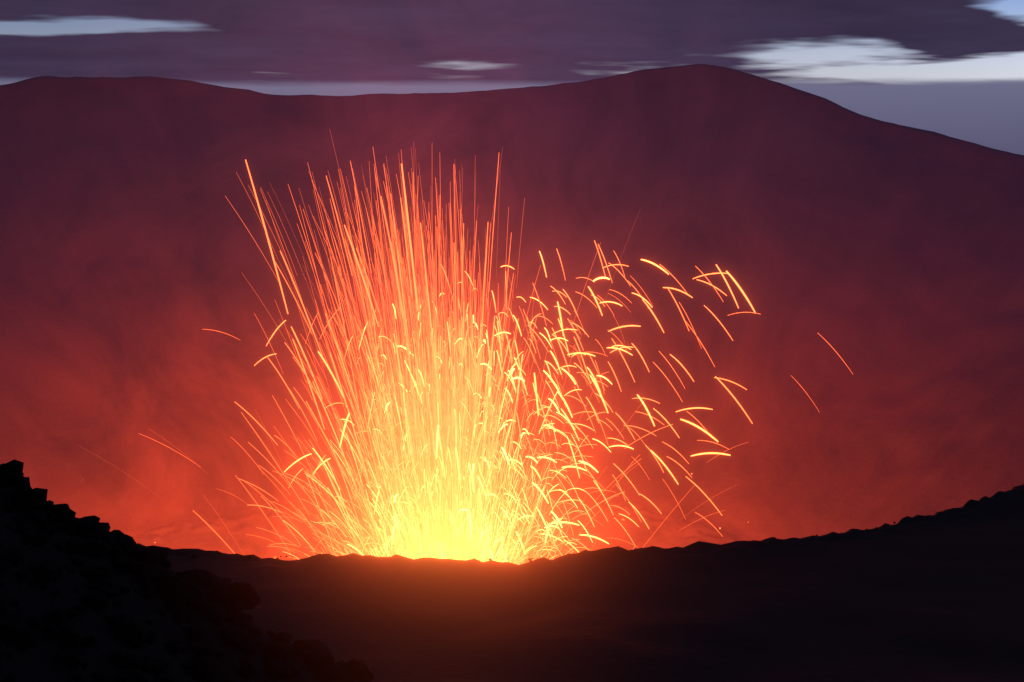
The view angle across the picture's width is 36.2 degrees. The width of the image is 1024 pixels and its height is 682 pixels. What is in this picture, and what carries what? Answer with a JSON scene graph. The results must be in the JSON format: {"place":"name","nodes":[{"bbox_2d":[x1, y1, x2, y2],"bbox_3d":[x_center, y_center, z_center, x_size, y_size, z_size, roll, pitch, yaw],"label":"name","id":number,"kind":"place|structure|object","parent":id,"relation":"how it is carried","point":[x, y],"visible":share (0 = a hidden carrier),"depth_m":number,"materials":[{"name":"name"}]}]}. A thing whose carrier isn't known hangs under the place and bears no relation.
{"place":"outdoors","nodes":[
{"label":"outdoors","id":0,"kind":"place"},
{"bbox_2d":[0,485,320,681],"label":"shoulder terrain","id":1,"kind":"structure","parent":0,"point":[39,662],"depth_m":11.62,"materials":[{"name":"black stone"}]},
{"bbox_2d":[0,459,374,681],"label":"scoria rocks","id":2,"kind":"object","parent":1,"relation":"on","point":[201,588],"visible":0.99,"depth_m":12.21,"materials":[{"name":"black stone"}]},
{"bbox_2d":[0,64,1023,681],"bbox_3d":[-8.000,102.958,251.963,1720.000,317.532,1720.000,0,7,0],"label":"volcano crater","id":3,"kind":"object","parent":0,"point":[884,260],"depth_m":367.60,"materials":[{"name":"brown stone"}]},
{"bbox_2d":[81,427,720,557],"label":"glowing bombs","id":4,"kind":"object","parent":3,"relation":"on","point":[623,519],"visible":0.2,"depth_m":318.05,"materials":[{"name":"orange"}]},
{"bbox_2d":[83,132,852,564],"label":"lava fountain","id":5,"kind":"object","parent":3,"relation":"on","point":[439,452],"visible":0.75,"depth_m":236.26,"materials":[{"name":"orange liquid"}]},
{"bbox_2d":[0,0,1023,154],"label":"sky","id":6,"kind":"structure","parent":0,"point":[951,68],"materials":[{"name":"purple"}]},
{"bbox_2d":[183,493,1015,563],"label":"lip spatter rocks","id":7,"kind":"object","parent":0,"point":[250,556],"visible":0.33,"depth_m":154.57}
]}

